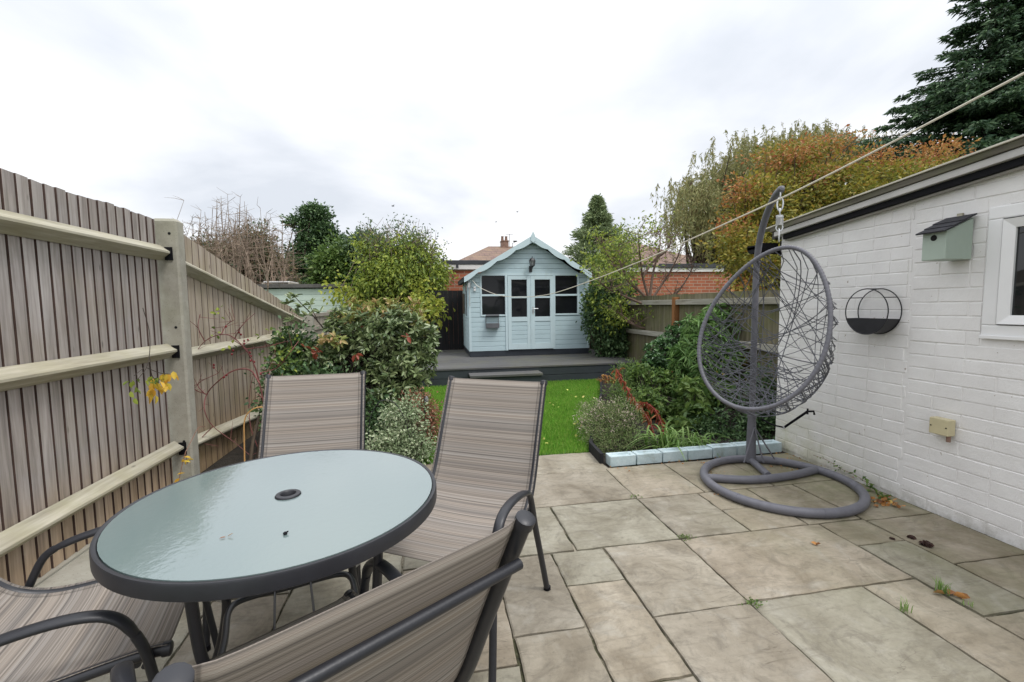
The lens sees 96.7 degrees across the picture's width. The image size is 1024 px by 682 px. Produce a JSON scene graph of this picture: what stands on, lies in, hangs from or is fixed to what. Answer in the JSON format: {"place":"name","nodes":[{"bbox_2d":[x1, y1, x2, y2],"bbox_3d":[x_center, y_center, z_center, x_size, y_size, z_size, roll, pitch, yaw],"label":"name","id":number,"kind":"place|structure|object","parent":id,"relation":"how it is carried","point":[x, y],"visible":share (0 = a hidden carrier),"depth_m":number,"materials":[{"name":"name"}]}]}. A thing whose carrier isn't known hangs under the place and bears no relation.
{"place":"outdoors","nodes":[
{"label":"outdoors","id":0,"kind":"place"},
{"bbox_2d":[35,550,94,587],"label":"concrete path","id":1,"kind":"structure","parent":0,"point":[77,570],"depth_m":2.07,"materials":[{"name":"beige concrete"}]},
{"bbox_2d":[441,258,497,343],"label":"brick garage","id":2,"kind":"structure","parent":0,"point":[462,268],"depth_m":10.85,"materials":[{"name":"red brick"}]},
{"bbox_2d":[201,372,785,472],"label":"soil","id":3,"kind":"structure","parent":0,"point":[235,455],"depth_m":4.00,"materials":[{"name":"brown soil"}]},
{"bbox_2d":[190,305,299,454],"bbox_3d":[-2.049,0.346,3.431,0.884,1.245,0.218,-2,5,-10],"label":"rose bush","id":4,"kind":"object","parent":3,"relation":"on","point":[244,347],"visible":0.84,"depth_m":3.43,"materials":[{"name":"brown plant"}]},
{"bbox_2d":[244,308,400,449],"bbox_3d":[-1.534,0.385,3.957,1.462,1.350,0.987,0,5,8],"label":"border ivy","id":5,"kind":"object","parent":3,"relation":"on","point":[290,359],"visible":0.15,"depth_m":3.94,"materials":[{"name":"green plant"}]},
{"bbox_2d":[266,292,440,421],"bbox_3d":[-1.452,0.236,4.197,1.613,1.384,1.098,-2,5,-10],"label":"evergreen shrub","id":6,"kind":"object","parent":3,"relation":"on","point":[389,347],"visible":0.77,"depth_m":4.07,"materials":[{"name":"green plant"}]},
{"bbox_2d":[368,400,414,457],"bbox_3d":[-0.905,0.686,3.405,0.355,0.503,0.006,-2,5,-10],"label":"wire hoop","id":7,"kind":"object","parent":3,"relation":"in","point":[401,413],"visible":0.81,"depth_m":3.38,"materials":[{"name":"black metal"}]},
{"bbox_2d":[365,388,436,464],"bbox_3d":[-0.849,0.706,3.496,0.604,0.635,0.570,-2,5,-10],"label":"variegated shrub","id":8,"kind":"object","parent":3,"relation":"on","point":[395,440],"visible":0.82,"depth_m":3.45,"materials":[{"name":"green plant"}]},
{"bbox_2d":[419,349,639,386],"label":"timber deck","id":9,"kind":"structure","parent":3,"relation":"on","point":[462,363],"depth_m":7.23,"materials":[{"name":"grey wood"}]},
{"bbox_2d":[458,232,591,356],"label":"summer house","id":10,"kind":"structure","parent":9,"relation":"on","point":[541,325],"depth_m":8.39,"materials":[{"name":"blue paint"}]},
{"bbox_2d":[465,283,466,317],"bbox_3d":[-0.890,-0.790,8.741,0.016,0.680,0.049,-2,5,-10],"label":"side window frame","id":11,"kind":"structure","parent":10,"relation":"in","point":[465,283],"depth_m":8.72,"materials":[{"name":"wood"}]},
{"bbox_2d":[466,283,466,315],"bbox_3d":[-0.847,-0.774,8.531,0.006,0.600,0.380,-2,5,-10],"label":"side window","id":12,"kind":"structure","parent":10,"relation":"in","point":[466,283],"depth_m":8.56,"materials":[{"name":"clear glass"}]},
{"bbox_2d":[467,281,467,317],"bbox_3d":[-0.813,-0.757,8.313,0.016,0.680,0.059,-2,5,-10],"label":"side window frame","id":13,"kind":"structure","parent":10,"relation":"in","point":[467,281],"depth_m":8.28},
{"bbox_2d":[468,283,470,305],"bbox_3d":[-0.763,-0.837,8.174,0.057,0.420,0.060,-2,5,-10],"label":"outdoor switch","id":14,"kind":"object","parent":10,"relation":"attached to","point":[469,285],"visible":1,"depth_m":8.16,"materials":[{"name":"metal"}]},
{"bbox_2d":[480,276,504,315],"bbox_3d":[-0.340,-0.821,8.302,0.483,0.734,0.060,-2,5,-10],"label":"window","id":15,"kind":"structure","parent":10,"relation":"in","point":[490,303],"depth_m":8.30,"materials":[{"name":"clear glass"}]},
{"bbox_2d":[486,314,499,327],"bbox_3d":[-0.354,-0.359,8.259,0.240,0.244,0.100,-2,5,-10],"label":"hanging planter","id":16,"kind":"object","parent":10,"relation":"hanging from","point":[492,325],"visible":1,"depth_m":8.22,"materials":[{"name":"grey metal"}]},
{"bbox_2d":[507,276,530,349],"bbox_3d":[0.133,-0.519,8.388,0.423,1.350,0.044,-2,5,-10],"label":"door","id":17,"kind":"structure","parent":10,"relation":"in","point":[519,303],"depth_m":8.38,"materials":[{"name":"blue paint"}]},
{"bbox_2d":[529,256,534,271],"bbox_3d":[0.362,-1.399,8.275,0.124,0.275,0.174,-2,5,-10],"label":"wall lantern","id":18,"kind":"object","parent":10,"relation":"attached to","point":[532,262],"depth_m":8.22,"materials":[{"name":"black metal"}]},
{"bbox_2d":[531,276,553,348],"bbox_3d":[0.568,-0.530,8.446,0.424,1.350,0.082,-2,5,-10],"label":"door","id":19,"kind":"structure","parent":10,"relation":"in","point":[542,306],"depth_m":8.46,"materials":[{"name":"blue paint"}]},
{"bbox_2d":[555,275,578,314],"bbox_3d":[1.014,-0.858,8.543,0.487,0.734,0.060,-2,5,-10],"label":"window","id":20,"kind":"structure","parent":10,"relation":"in","point":[566,301],"depth_m":8.54,"materials":[{"name":"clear glass"}]},
{"bbox_2d":[472,72,1023,296],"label":"washing line","id":21,"kind":"object","parent":10,"relation":"attached to","point":[958,107],"visible":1,"depth_m":1.99,"materials":[{"name":"plastic"}]},
{"bbox_2d":[589,376,603,463],"bbox_3d":[0.999,0.750,5.321,0.118,0.100,3.809,0,5,11],"label":"timber edging","id":22,"kind":"object","parent":3,"relation":"on","point":[596,452],"visible":0.42,"depth_m":3.62,"materials":[{"name":"black wood"}]},
{"bbox_2d":[575,266,640,357],"bbox_3d":[1.700,-0.386,8.147,1.124,1.911,1.262,2,6,35],"label":"evergreen bush","id":23,"kind":"object","parent":3,"relation":"on","point":[607,338],"visible":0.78,"depth_m":7.95,"materials":[{"name":"green plant"}]},
{"bbox_2d":[567,391,652,455],"bbox_3d":[0.853,0.716,4.036,0.729,0.565,1.039,0,5,12],"label":"heather clump","id":24,"kind":"object","parent":3,"relation":"on","point":[610,427],"visible":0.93,"depth_m":3.98,"materials":[{"name":"green plant"}]},
{"bbox_2d":[595,367,624,398],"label":"dried fern","id":25,"kind":"object","parent":3,"relation":"on","point":[607,378],"visible":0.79,"depth_m":5.43,"materials":[{"name":"brown plant"}]},
{"bbox_2d":[598,356,656,415],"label":"grey green shrub","id":26,"kind":"object","parent":3,"relation":"on","point":[620,393],"visible":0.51,"depth_m":5.26,"materials":[{"name":"green plant"}]},
{"bbox_2d":[611,369,666,435],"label":"rust red stems","id":27,"kind":"object","parent":3,"relation":"on","point":[652,409],"visible":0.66,"depth_m":4.33,"materials":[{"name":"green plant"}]},
{"bbox_2d":[627,362,692,420],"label":"leafy border shrub","id":28,"kind":"object","parent":3,"relation":"on","point":[662,381],"visible":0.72,"depth_m":4.96,"materials":[{"name":"green plant"}]},
{"bbox_2d":[640,321,687,374],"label":"choisya shrub","id":29,"kind":"object","parent":3,"relation":"on","point":[657,356],"visible":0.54,"depth_m":5.79,"materials":[{"name":"green plant"}]},
{"bbox_2d":[623,420,732,458],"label":"daylily clump","id":30,"kind":"object","parent":3,"relation":"on","point":[668,440],"visible":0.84,"depth_m":3.77,"materials":[{"name":"green plant"}]},
{"bbox_2d":[606,439,781,466],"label":"edging bricks","id":31,"kind":"object","parent":3,"relation":"on","point":[659,455],"visible":0.9,"depth_m":3.52,"materials":[{"name":"blue paint"}]},
{"bbox_2d":[657,375,736,435],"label":"variegated border shrub","id":32,"kind":"object","parent":3,"relation":"on","point":[699,393],"visible":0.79,"depth_m":4.46,"materials":[{"name":"green plant"}]},
{"bbox_2d":[665,303,748,403],"bbox_3d":[2.230,0.200,5.217,1.215,1.299,0.859,-2,5,-10],"label":"lance leaved shrub","id":33,"kind":"object","parent":3,"relation":"on","point":[685,361],"visible":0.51,"depth_m":5.08,"materials":[{"name":"green plant"}]},
{"bbox_2d":[686,354,777,442],"bbox_3d":[2.113,0.644,4.247,1.232,1.016,0.875,-4,6,-36],"label":"dark low shrub","id":34,"kind":"object","parent":3,"relation":"on","point":[734,421],"visible":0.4,"depth_m":4.23,"materials":[{"name":"green plant"}]},
{"bbox_2d":[392,378,602,463],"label":"lawn","id":35,"kind":"structure","parent":0,"point":[555,445],"depth_m":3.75,"materials":[{"name":"green plant"}]},
{"bbox_2d":[398,387,442,446],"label":"bronze shrub","id":36,"kind":"object","parent":35,"relation":"on","point":[434,430],"visible":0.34,"depth_m":3.83,"materials":[{"name":"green plant"}]},
{"bbox_2d":[424,395,428,441],"bbox_3d":[-0.697,0.680,3.748,0.036,0.533,0.036,2,6,35],"label":"garden stake light","id":37,"kind":"object","parent":35,"relation":"on","point":[426,398],"visible":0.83,"depth_m":3.73,"materials":[{"name":"black metal"}]},
{"bbox_2d":[469,370,542,381],"bbox_3d":[-0.095,0.587,6.804,1.080,0.220,0.300,-2,5,-10],"label":"deck step","id":38,"kind":"object","parent":35,"relation":"on","point":[533,376],"visible":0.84,"depth_m":6.71,"materials":[{"name":"grey wood"}]},
{"bbox_2d":[0,0,1016,259],"label":"sky","id":39,"kind":"structure","parent":0,"point":[462,117],"materials":[{"name":"white"}]},
{"bbox_2d":[460,234,569,259],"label":"house","id":40,"kind":"structure","parent":0,"point":[490,253],"depth_m":24.80,"materials":[{"name":"tile"}]},
{"bbox_2d":[86,452,1023,681],"bbox_3d":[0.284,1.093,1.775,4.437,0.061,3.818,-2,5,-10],"label":"patio","id":41,"kind":"structure","parent":0,"point":[818,626],"depth_m":1.90,"materials":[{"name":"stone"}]},
{"bbox_2d":[0,526,217,681],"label":"sling chair","id":42,"kind":"object","parent":41,"relation":"on","point":[85,631],"visible":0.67,"depth_m":1.14,"materials":[{"name":"beige fabric"}]},
{"bbox_2d":[243,406,262,460],"bbox_3d":[-1.590,0.594,2.868,0.200,0.367,0.008,-2,5,-10],"label":"cane hoop","id":43,"kind":"object","parent":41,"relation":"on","point":[244,428],"visible":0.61,"depth_m":2.85,"materials":[{"name":"brown wood"}]},
{"bbox_2d":[248,416,260,460],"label":"cut stems","id":44,"kind":"object","parent":41,"relation":"on","point":[253,441],"visible":0.18,"depth_m":3.10,"materials":[{"name":"brown plant"}]},
{"bbox_2d":[89,449,436,664],"bbox_3d":[-0.607,0.768,1.271,0.800,0.706,0.800,-2,5,-10],"label":"patio table","id":45,"kind":"object","parent":41,"relation":"on","point":[335,513],"visible":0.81,"depth_m":1.08,"materials":[{"name":"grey glass"}]},
{"bbox_2d":[202,371,366,651],"bbox_3d":[-0.911,0.625,1.988,0.561,0.883,0.753,-2,5,-12],"label":"sling chair","id":46,"kind":"object","parent":41,"relation":"on","point":[303,413],"visible":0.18,"depth_m":2.24,"materials":[{"name":"beige fabric"}]},
{"bbox_2d":[110,510,535,681],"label":"sling chair","id":47,"kind":"object","parent":41,"relation":"on","point":[432,621],"visible":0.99,"depth_m":0.62,"materials":[{"name":"beige fabric"}]},
{"bbox_2d":[356,376,550,681],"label":"sling chair","id":48,"kind":"object","parent":41,"relation":"on","point":[485,465],"visible":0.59,"depth_m":1.93,"materials":[{"name":"beige fabric"}]},
{"bbox_2d":[677,533,695,540],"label":"weed","id":49,"kind":"object","parent":41,"relation":"on","point":[683,537],"visible":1,"depth_m":2.34,"materials":[{"name":"green plant"}]},
{"bbox_2d":[610,452,824,494],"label":"fallen leaves","id":50,"kind":"object","parent":41,"relation":"on","point":[724,471],"visible":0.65,"depth_m":3.35,"materials":[{"name":"brown plant"}]},
{"bbox_2d":[738,596,766,607],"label":"weed","id":51,"kind":"object","parent":41,"relation":"on","point":[752,601],"visible":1,"depth_m":1.82,"materials":[{"name":"green plant"}]},
{"bbox_2d":[700,186,870,518],"bbox_3d":[1.734,-0.006,2.909,0.955,1.923,0.955,-2,5,-10],"label":"egg chair stand","id":52,"kind":"object","parent":41,"relation":"on","point":[860,505],"visible":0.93,"depth_m":3.05,"materials":[{"name":"grey metal"}]},
{"bbox_2d":[775,192,783,241],"bbox_3d":[1.673,-0.781,2.844,0.044,0.323,0.044,-2,5,-10],"label":"hanging spring","id":53,"kind":"object","parent":52,"relation":"hanging from","point":[779,217],"visible":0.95,"depth_m":2.84,"materials":[{"name":"metal"}]},
{"bbox_2d":[697,245,838,416],"bbox_3d":[1.669,-0.058,2.989,0.776,1.103,0.542,4,6,44],"label":"hanging egg chair","id":54,"kind":"object","parent":53,"relation":"hanging from","point":[800,390],"visible":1,"depth_m":3.09,"materials":[{"name":"grey wicker"}]},
{"bbox_2d":[761,408,814,428],"bbox_3d":[1.941,0.542,3.205,0.324,0.162,0.034,2,5,31],"label":"elastic strap","id":55,"kind":"object","parent":52,"relation":"hanging from","point":[797,418],"visible":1,"depth_m":3.18,"materials":[{"name":"black plastic"}]},
{"bbox_2d":[814,455,891,500],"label":"weeds","id":56,"kind":"object","parent":41,"relation":"on","point":[873,488],"visible":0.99,"depth_m":2.92,"materials":[{"name":"green plant"}]},
{"bbox_2d":[870,495,905,507],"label":"fallen leaves","id":57,"kind":"object","parent":41,"relation":"on","point":[883,502],"visible":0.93,"depth_m":2.69,"materials":[{"name":"brown plant"}]},
{"bbox_2d":[900,596,913,614],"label":"grass tuft","id":58,"kind":"object","parent":41,"relation":"on","point":[904,607],"visible":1,"depth_m":1.77,"materials":[{"name":"green plant"}]},
{"bbox_2d":[906,535,916,539],"bbox_3d":[2.025,0.994,2.307,0.042,0.017,0.036,4,6,43],"label":"pine cone","id":59,"kind":"object","parent":41,"relation":"on","point":[911,537],"visible":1,"depth_m":2.30,"materials":[{"name":"brown plant"}]},
{"bbox_2d":[919,540,933,547],"bbox_3d":[2.037,0.994,2.238,0.061,0.025,0.058,-4,5,-33],"label":"pine cone","id":60,"kind":"object","parent":41,"relation":"on","point":[925,543],"visible":1,"depth_m":2.23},
{"bbox_2d":[932,575,951,595],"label":"grass tuft","id":61,"kind":"object","parent":41,"relation":"on","point":[940,586],"visible":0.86,"depth_m":1.88,"materials":[{"name":"green plant"}]},
{"bbox_2d":[934,589,969,598],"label":"dead leaf","id":62,"kind":"object","parent":41,"relation":"on","point":[962,595],"visible":1,"depth_m":1.84,"materials":[{"name":"orange plant"}]},
{"bbox_2d":[580,263,733,295],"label":"brick garage","id":63,"kind":"structure","parent":0,"point":[699,281],"depth_m":12.10,"materials":[{"name":"red brick"}]},
{"bbox_2d":[627,243,692,264],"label":"house","id":64,"kind":"structure","parent":0,"point":[682,261],"depth_m":26.29,"materials":[{"name":"tile"}]},
{"label":"ground","id":65,"kind":"structure","parent":0,"visible":0},
{"bbox_2d":[0,168,315,586],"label":"closeboard fence","id":66,"kind":"object","parent":65,"relation":"on","point":[87,443],"visible":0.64,"depth_m":2.44,"materials":[{"name":"wood"}]},
{"bbox_2d":[123,309,178,403],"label":"climbing shoot","id":67,"kind":"object","parent":66,"relation":"attached to","point":[154,384],"visible":1,"depth_m":2.65,"materials":[{"name":"yellow plant"}]},
{"bbox_2d":[174,426,204,482],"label":"climbing shoot","id":68,"kind":"object","parent":66,"relation":"attached to","point":[182,461],"visible":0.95,"depth_m":2.77,"materials":[{"name":"yellow plant"}]},
{"bbox_2d":[164,188,308,291],"bbox_3d":[-7.036,-1.742,11.473,4.135,4.369,4.959,-2,5,-10],"label":"bare thicket tree","id":69,"kind":"object","parent":65,"relation":"on","point":[254,258],"visible":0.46,"depth_m":10.85,"materials":[{"name":"brown plant"}]},
{"bbox_2d":[257,284,350,313],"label":"garden shed","id":70,"kind":"structure","parent":65,"relation":"on","point":[308,292],"depth_m":10.27,"materials":[{"name":"green paint"}]},
{"bbox_2d":[262,281,297,283],"bbox_3d":[-5.361,-1.315,10.577,0.588,0.115,0.750,-2,5,-10],"label":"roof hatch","id":71,"kind":"object","parent":70,"relation":"on","point":[278,282],"visible":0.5,"depth_m":10.29,"materials":[{"name":"white"}]},
{"bbox_2d":[279,198,346,283],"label":"evergreen tree","id":72,"kind":"object","parent":65,"relation":"on","point":[314,216],"visible":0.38,"depth_m":13.64,"materials":[{"name":"green plant"}]},
{"bbox_2d":[312,310,340,363],"bbox_3d":[-3.175,0.069,7.963,0.090,1.210,2.940,-2,5,-10],"label":"trellis fence","id":73,"kind":"object","parent":65,"relation":"on","point":[320,318],"visible":0.15,"depth_m":7.23,"materials":[{"name":"grey wood"}]},
{"bbox_2d":[299,220,390,290],"bbox_3d":[-4.625,-1.541,12.874,2.888,3.698,2.169,-2,5,-10],"label":"broadleaf tree","id":74,"kind":"object","parent":65,"relation":"on","point":[331,260],"visible":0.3,"depth_m":12.35,"materials":[{"name":"green plant"}]},
{"bbox_2d":[318,212,457,331],"bbox_3d":[-2.478,-1.142,9.995,3.008,3.302,2.319,1,5,21],"label":"yellow leaved tree","id":75,"kind":"object","parent":65,"relation":"on","point":[402,270],"visible":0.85,"depth_m":9.65,"materials":[{"name":"green plant"}]},
{"bbox_2d":[410,290,463,349],"bbox_3d":[-0.230,-0.320,9.991,3.898,1.589,0.060,-2,5,-10],"label":"charcoal fence","id":76,"kind":"object","parent":65,"relation":"on","point":[450,339],"visible":0.12,"depth_m":9.76,"materials":[{"name":"black wood"}]},
{"bbox_2d":[561,193,643,264],"bbox_3d":[3.291,-2.953,17.740,4.250,5.526,4.028,-4,6,-37],"label":"conifer tree","id":77,"kind":"object","parent":65,"relation":"on","point":[597,214],"visible":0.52,"depth_m":17.24,"materials":[{"name":"green plant"}]},
{"bbox_2d":[573,217,650,295],"bbox_3d":[2.477,-1.293,10.328,1.381,3.408,3.873,2,5,27],"label":"leafy tree","id":78,"kind":"object","parent":65,"relation":"on","point":[594,260],"visible":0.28,"depth_m":9.39,"materials":[{"name":"green plant"}]},
{"bbox_2d":[570,210,704,328],"bbox_3d":[1.889,-0.699,7.233,1.550,2.667,2.144,4,6,44],"label":"apple tree","id":79,"kind":"object","parent":65,"relation":"on","point":[627,278],"visible":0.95,"depth_m":7.31,"materials":[{"name":"green plant"}]},
{"bbox_2d":[589,290,779,415],"bbox_3d":[2.181,-0.025,7.139,0.101,1.387,6.649,-2,5,-10],"label":"closeboard fence","id":80,"kind":"object","parent":65,"relation":"on","point":[669,309],"visible":0.16,"depth_m":5.99,"materials":[{"name":"brown wood"}]},
{"bbox_2d":[640,118,903,271],"bbox_3d":[10.247,-4.434,17.339,12.439,8.428,7.078,-2,5,-10],"label":"willow tree","id":81,"kind":"object","parent":65,"relation":"on","point":[699,197],"visible":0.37,"depth_m":15.56,"materials":[{"name":"green plant"}]},
{"bbox_2d":[695,124,980,393],"bbox_3d":[4.508,-1.290,6.877,6.078,3.913,2.686,-3,5,-25],"label":"maple tree","id":82,"kind":"object","parent":65,"relation":"on","point":[828,190],"visible":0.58,"depth_m":6.56,"materials":[{"name":"orange plant"}]},
{"bbox_2d":[747,134,1023,549],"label":"outbuilding","id":83,"kind":"structure","parent":65,"relation":"on","point":[950,345],"depth_m":2.63,"materials":[{"name":"white brick"}]},
{"bbox_2d":[845,288,901,334],"bbox_3d":[2.268,-0.186,2.864,0.102,0.291,0.291,-2,5,-10],"label":"wall planter","id":84,"kind":"object","parent":83,"relation":"attached to","point":[865,326],"visible":1,"depth_m":2.83,"materials":[{"name":"black metal"}]},
{"bbox_2d":[929,416,955,442],"bbox_3d":[2.379,0.489,2.520,0.052,0.125,0.097,-2,5,-10],"label":"junction box","id":85,"kind":"object","parent":83,"relation":"attached to","point":[942,426],"visible":1,"depth_m":2.49,"materials":[{"name":"beige plastic"}]},
{"bbox_2d":[915,213,976,260],"bbox_3d":[2.295,-0.553,2.411,0.203,0.247,0.144,-2,5,-10],"label":"bird box","id":86,"kind":"object","parent":83,"relation":"attached to","point":[948,239],"visible":1,"depth_m":2.37,"materials":[{"name":"green paint"}]},
{"bbox_2d":[979,202,1023,340],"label":"window","id":87,"kind":"structure","parent":83,"relation":"in","point":[1003,296],"depth_m":2.24,"materials":[{"name":"white plastic"}]},
{"bbox_2d":[844,0,1023,179],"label":"conifer tree","id":88,"kind":"object","parent":65,"relation":"on","point":[984,117],"visible":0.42,"depth_m":12.41,"materials":[{"name":"green plant"}]}
]}

